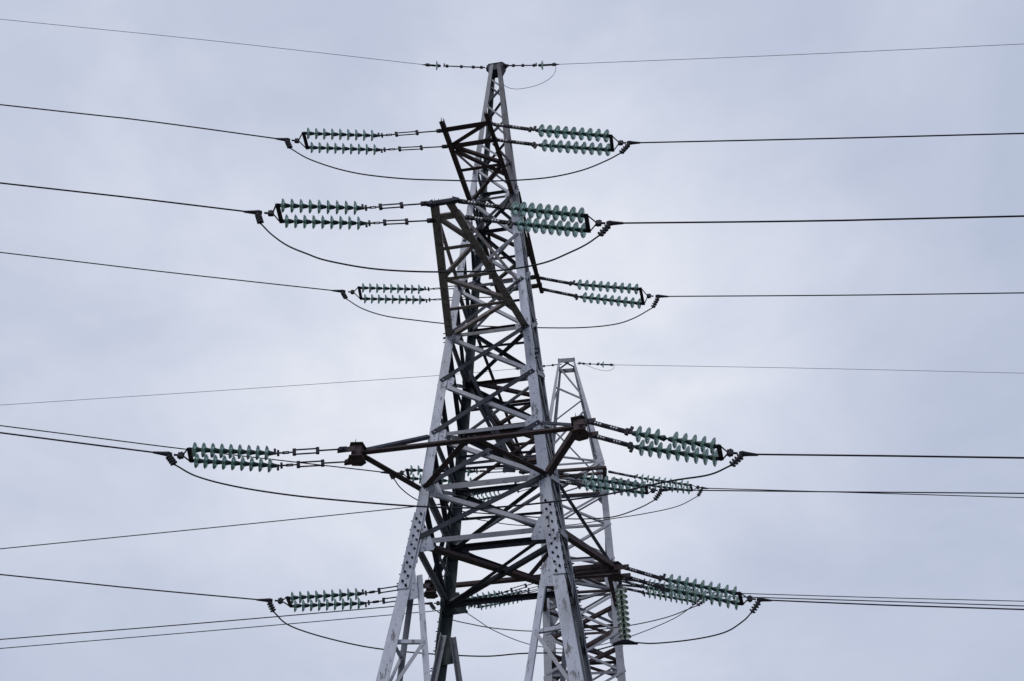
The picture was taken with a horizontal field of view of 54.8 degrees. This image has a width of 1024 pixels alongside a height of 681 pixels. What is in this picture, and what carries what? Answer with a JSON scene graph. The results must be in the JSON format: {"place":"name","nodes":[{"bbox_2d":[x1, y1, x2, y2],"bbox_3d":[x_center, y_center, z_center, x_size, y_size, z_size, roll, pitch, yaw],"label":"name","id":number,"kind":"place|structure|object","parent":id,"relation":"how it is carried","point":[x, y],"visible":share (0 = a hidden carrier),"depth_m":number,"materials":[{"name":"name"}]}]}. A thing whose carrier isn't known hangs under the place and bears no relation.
{"place":"outdoors","nodes":[
{"label":"outdoors","id":0,"kind":"place"},
{"bbox_2d":[0,0,1023,680],"label":"sky","id":1,"kind":"structure","parent":0,"point":[75,331],"materials":[{"name":"grey"}]},
{"bbox_3d":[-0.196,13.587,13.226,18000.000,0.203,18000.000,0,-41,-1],"label":"ground","id":2,"kind":"structure","parent":0,"visible":0},
{"bbox_2d":[337,62,630,680],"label":"transmission tower","id":3,"kind":"structure","parent":2,"relation":"on","point":[559,573],"depth_m":19.70,"materials":[{"name":"silver metal"}]},
{"bbox_2d":[1,19,484,69],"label":"earth wire","id":4,"kind":"object","parent":3,"relation":"attached to","point":[437,65],"visible":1,"depth_m":28.83,"materials":[{"name":"metal"}]},
{"bbox_2d":[174,442,348,472],"bbox_3d":[-4.379,2.071,17.480,3.130,0.335,0.660,3,-41,-5],"label":"insulator string","id":5,"kind":"object","parent":3,"relation":"attached to","point":[222,451],"visible":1,"depth_m":17.44,"materials":[{"name":"glass"}]},
{"bbox_2d":[0,432,176,465],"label":"power line","id":6,"kind":"object","parent":5,"relation":"attached to","point":[170,459],"visible":1,"depth_m":17.29,"materials":[{"name":"metal"}]},
{"bbox_2d":[174,464,730,508],"bbox_3d":[-1.163,2.281,16.441,9.486,1.306,0.031,-4,-41,4],"label":"jumper cable","id":7,"kind":"object","parent":6,"relation":"hanging from","point":[726,467],"visible":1,"depth_m":16.01,"materials":[{"name":"metal"}]},
{"bbox_2d":[275,583,423,611],"bbox_3d":[-3.405,5.578,21.390,3.384,0.589,0.740,3,-41,-5],"label":"insulator string","id":8,"kind":"object","parent":3,"relation":"attached to","point":[309,597],"visible":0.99,"depth_m":21.27,"materials":[{"name":"glass"}]},
{"bbox_2d":[0,574,275,611],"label":"power line","id":9,"kind":"object","parent":8,"relation":"attached to","point":[271,606],"visible":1,"depth_m":21.04,"materials":[{"name":"metal"}]},
{"bbox_2d":[264,198,435,229],"bbox_3d":[-2.994,-2.348,18.375,3.145,0.492,0.684,3,-41,-5],"label":"insulator string","id":10,"kind":"object","parent":3,"relation":"attached to","point":[305,221],"visible":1,"depth_m":18.32,"materials":[{"name":"glass"}]},
{"bbox_2d":[0,182,263,223],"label":"power line","id":11,"kind":"object","parent":10,"relation":"attached to","point":[258,216],"visible":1,"depth_m":18.07,"materials":[{"name":"metal"}]},
{"bbox_2d":[260,223,599,272],"bbox_3d":[-1.519,-1.698,17.387,6.128,1.514,0.031,-3,-41,2],"label":"jumper cable","id":12,"kind":"object","parent":11,"relation":"hanging from","point":[266,229],"visible":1,"depth_m":17.00,"materials":[{"name":"metal"}]},
{"bbox_2d":[292,127,449,154],"bbox_3d":[-3.241,-4.614,22.821,3.603,0.628,0.712,3,-41,-5],"label":"insulator string","id":13,"kind":"object","parent":3,"relation":"attached to","point":[320,147],"visible":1,"depth_m":22.75,"materials":[{"name":"glass"}]},
{"bbox_2d":[0,104,292,148],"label":"power line","id":14,"kind":"object","parent":13,"relation":"attached to","point":[288,143],"visible":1,"depth_m":22.47,"materials":[{"name":"metal"}]},
{"bbox_2d":[290,148,620,181],"bbox_3d":[-1.329,-3.949,21.668,7.407,1.627,0.031,-3,-41,3],"label":"jumper cable","id":15,"kind":"object","parent":14,"relation":"hanging from","point":[458,180],"visible":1,"depth_m":21.25,"materials":[{"name":"metal"}]},
{"bbox_2d":[348,283,494,304],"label":"insulator string","id":16,"kind":"object","parent":3,"relation":"attached to","point":[385,288],"visible":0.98,"depth_m":26.54,"materials":[{"name":"glass"}]},
{"bbox_2d":[0,252,347,298],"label":"power line","id":17,"kind":"object","parent":16,"relation":"attached to","point":[343,294],"visible":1,"depth_m":26.33,"materials":[{"name":"metal"}]},
{"bbox_2d":[503,68,555,88],"bbox_3d":[0.510,-7.599,28.568,1.590,0.988,0.016,-5,-41,4],"label":"bonding wire","id":18,"kind":"object","parent":3,"relation":"hanging from","point":[532,86],"visible":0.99,"depth_m":28.34,"materials":[{"name":"metal"}]},
{"bbox_2d":[458,199,605,237],"bbox_3d":[0.341,-2.263,18.016,2.684,1.170,0.712,-9,-41,10],"label":"insulator string","id":19,"kind":"object","parent":3,"relation":"attached to","point":[555,212],"visible":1,"depth_m":17.90,"materials":[{"name":"glass"}]},
{"bbox_2d":[597,215,1023,236],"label":"power line","id":20,"kind":"object","parent":19,"relation":"attached to","point":[605,228],"visible":1,"depth_m":16.44,"materials":[{"name":"metal"}]},
{"bbox_2d":[486,122,625,155],"bbox_3d":[0.966,-4.583,22.291,3.137,1.461,0.750,-9,-41,10],"label":"insulator string","id":21,"kind":"object","parent":3,"relation":"attached to","point":[583,148],"visible":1,"depth_m":22.13,"materials":[{"name":"glass"}]},
{"bbox_2d":[619,133,1023,153],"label":"power line","id":22,"kind":"object","parent":21,"relation":"attached to","point":[625,148],"visible":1,"depth_m":20.33,"materials":[{"name":"metal"}]},
{"bbox_2d":[538,276,653,308],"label":"insulator string","id":23,"kind":"object","parent":3,"relation":"attached to","point":[600,286],"visible":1,"depth_m":26.12,"materials":[{"name":"glass"}]},
{"bbox_2d":[651,292,1023,307],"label":"power line","id":24,"kind":"object","parent":23,"relation":"attached to","point":[657,297],"visible":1,"depth_m":24.37,"materials":[{"name":"metal"}]},
{"bbox_2d":[346,298,652,328],"bbox_3d":[-0.400,-0.767,25.694,8.068,1.477,0.031,-3,-41,2],"label":"jumper cable","id":25,"kind":"object","parent":24,"relation":"hanging from","point":[494,326],"visible":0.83,"depth_m":25.35,"materials":[{"name":"metal"}]},
{"bbox_2d":[558,471,657,497],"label":"insulator string","id":26,"kind":"object","parent":3,"relation":"attached to","point":[600,481],"visible":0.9,"depth_m":24.89,"materials":[{"name":"glass"}]},
{"bbox_2d":[653,488,1023,500],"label":"power line","id":27,"kind":"object","parent":26,"relation":"attached to","point":[658,495],"visible":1,"depth_m":23.39,"materials":[{"name":"metal"}]},
{"bbox_2d":[613,580,637,644],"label":"insulator string","id":28,"kind":"object","parent":3,"relation":"attached to","point":[623,617],"visible":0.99,"depth_m":20.94,"materials":[{"name":"glass"}]},
{"bbox_2d":[273,612,751,656],"bbox_3d":[-0.077,6.043,20.618,9.967,1.047,0.786,-4,-41,4],"label":"jumper cable","id":29,"kind":"object","parent":28,"relation":"hanging from","point":[517,653],"visible":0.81,"depth_m":20.41,"materials":[{"name":"metal"}]},
{"bbox_2d":[584,418,737,466],"bbox_3d":[2.476,1.692,16.616,2.479,1.051,0.708,-9,-41,10],"label":"insulator string","id":30,"kind":"object","parent":3,"relation":"attached to","point":[686,454],"visible":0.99,"depth_m":16.52,"materials":[{"name":"glass"}]},
{"bbox_2d":[729,451,1023,466],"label":"power line","id":31,"kind":"object","parent":30,"relation":"attached to","point":[740,456],"visible":1,"depth_m":15.62,"materials":[{"name":"metal"}]},
{"bbox_2d":[623,566,755,609],"bbox_3d":[3.665,5.126,20.619,2.668,1.075,0.734,-9,-41,10],"label":"insulator string","id":32,"kind":"object","parent":3,"relation":"attached to","point":[711,597],"visible":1,"depth_m":20.50,"materials":[{"name":"glass"}]},
{"bbox_2d":[750,597,1023,612],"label":"power line","id":33,"kind":"object","parent":32,"relation":"attached to","point":[757,602],"visible":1,"depth_m":19.53,"materials":[{"name":"metal"}]},
{"bbox_2d":[505,44,1017,69],"bbox_3d":[29.269,-8.341,24.909,59.327,5.801,0.274,-5,-41,5],"label":"earth wire","id":34,"kind":"object","parent":3,"relation":"attached to","point":[541,65],"visible":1,"depth_m":28.33,"materials":[{"name":"metal"}]},
{"bbox_2d":[539,358,625,680],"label":"transmission tower","id":35,"kind":"structure","parent":2,"relation":"on","point":[552,672],"depth_m":33.09,"materials":[{"name":"grey metal"}]},
{"bbox_2d":[6,364,561,404],"bbox_3d":[-31.343,3.150,37.311,66.753,5.758,0.274,0,-41,-1],"label":"earth wire","id":36,"kind":"object","parent":35,"relation":"attached to","point":[278,386],"visible":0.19,"depth_m":38.77,"materials":[{"name":"metal"}]},
{"bbox_2d":[397,465,522,483],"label":"insulator string","id":37,"kind":"object","parent":35,"relation":"attached to","point":[413,478],"visible":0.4,"depth_m":25.17,"materials":[{"name":"glass"}]},
{"bbox_2d":[0,425,394,479],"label":"power line","id":38,"kind":"object","parent":37,"relation":"attached to","point":[391,476],"visible":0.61,"depth_m":25.00,"materials":[{"name":"metal"}]},
{"bbox_2d":[394,479,654,519],"bbox_3d":[0.259,3.902,24.546,6.530,1.351,0.031,-2,-41,1],"label":"jumper cable","id":39,"kind":"object","parent":38,"relation":"hanging from","point":[537,517],"visible":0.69,"depth_m":24.17,"materials":[{"name":"metal"}]},
{"bbox_2d":[434,583,547,608],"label":"insulator string","id":40,"kind":"object","parent":35,"relation":"attached to","point":[483,595],"visible":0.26,"depth_m":29.73,"materials":[{"name":"glass"}]},
{"bbox_2d":[0,602,435,639],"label":"power line","id":41,"kind":"object","parent":40,"relation":"attached to","point":[432,606],"visible":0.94,"depth_m":29.28,"materials":[{"name":"metal"}]},
{"bbox_2d":[470,482,529,501],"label":"insulator string","id":42,"kind":"object","parent":35,"relation":"attached to","point":[482,496],"visible":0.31,"depth_m":33.75,"materials":[{"name":"glass"}]},
{"bbox_2d":[0,501,448,548],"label":"power line","id":43,"kind":"object","parent":42,"relation":"attached to","point":[208,528],"visible":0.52,"depth_m":32.69,"materials":[{"name":"metal"}]},
{"bbox_2d":[470,586,538,610],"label":"insulator string","id":44,"kind":"object","parent":35,"relation":"attached to","point":[503,603],"visible":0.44,"depth_m":37.02,"materials":[{"name":"glass"}]},
{"bbox_2d":[0,607,467,648],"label":"power line","id":45,"kind":"object","parent":44,"relation":"attached to","point":[213,630],"visible":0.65,"depth_m":36.06,"materials":[{"name":"metal"}]},
{"bbox_2d":[467,605,693,648],"bbox_3d":[2.531,10.501,36.037,8.406,1.578,0.032,-2,-41,2],"label":"jumper cable","id":46,"kind":"object","parent":45,"relation":"hanging from","point":[598,645],"visible":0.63,"depth_m":35.96,"materials":[{"name":"metal"}]},
{"bbox_2d":[608,470,700,493],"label":"insulator string","id":47,"kind":"object","parent":35,"relation":"attached to","point":[675,483],"visible":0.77,"depth_m":33.90,"materials":[{"name":"glass"}]},
{"bbox_2d":[697,487,1023,497],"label":"power line","id":48,"kind":"object","parent":47,"relation":"attached to","point":[699,492],"visible":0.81,"depth_m":33.81,"materials":[{"name":"metal"}]},
{"bbox_2d":[465,496,697,525],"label":"jumper cable","id":49,"kind":"object","parent":48,"relation":"hanging from","point":[604,519],"visible":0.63,"depth_m":33.08,"materials":[{"name":"metal"}]},
{"bbox_2d":[617,578,700,598],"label":"insulator string","id":50,"kind":"object","parent":35,"relation":"attached to","point":[658,583],"visible":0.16,"depth_m":36.74,"materials":[{"name":"glass"}]},
{"bbox_2d":[694,592,1023,604],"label":"power line","id":51,"kind":"object","parent":50,"relation":"attached to","point":[871,597],"visible":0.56,"depth_m":36.68,"materials":[{"name":"metal"}]},
{"bbox_2d":[617,580,701,605],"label":"insulator string","id":52,"kind":"object","parent":35,"relation":"attached to","point":[665,596],"visible":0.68,"depth_m":30.06,"materials":[{"name":"glass"}]},
{"bbox_2d":[697,595,1023,606],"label":"power line","id":53,"kind":"object","parent":52,"relation":"attached to","point":[701,602],"visible":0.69,"depth_m":29.86,"materials":[{"name":"metal"}]},
{"bbox_2d":[435,605,696,631],"bbox_3d":[1.629,8.301,29.432,7.902,0.802,0.032,0,-41,0],"label":"jumper cable","id":54,"kind":"object","parent":53,"relation":"attached to","point":[585,630],"visible":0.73,"depth_m":29.29,"materials":[{"name":"metal"}]},
{"bbox_2d":[577,361,1002,372],"bbox_3d":[34.085,1.607,39.551,62.905,2.040,0.274,0,-41,-1],"label":"earth wire","id":55,"kind":"object","parent":35,"relation":"attached to","point":[602,364],"visible":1,"depth_m":39.63,"materials":[{"name":"metal"}]}
]}

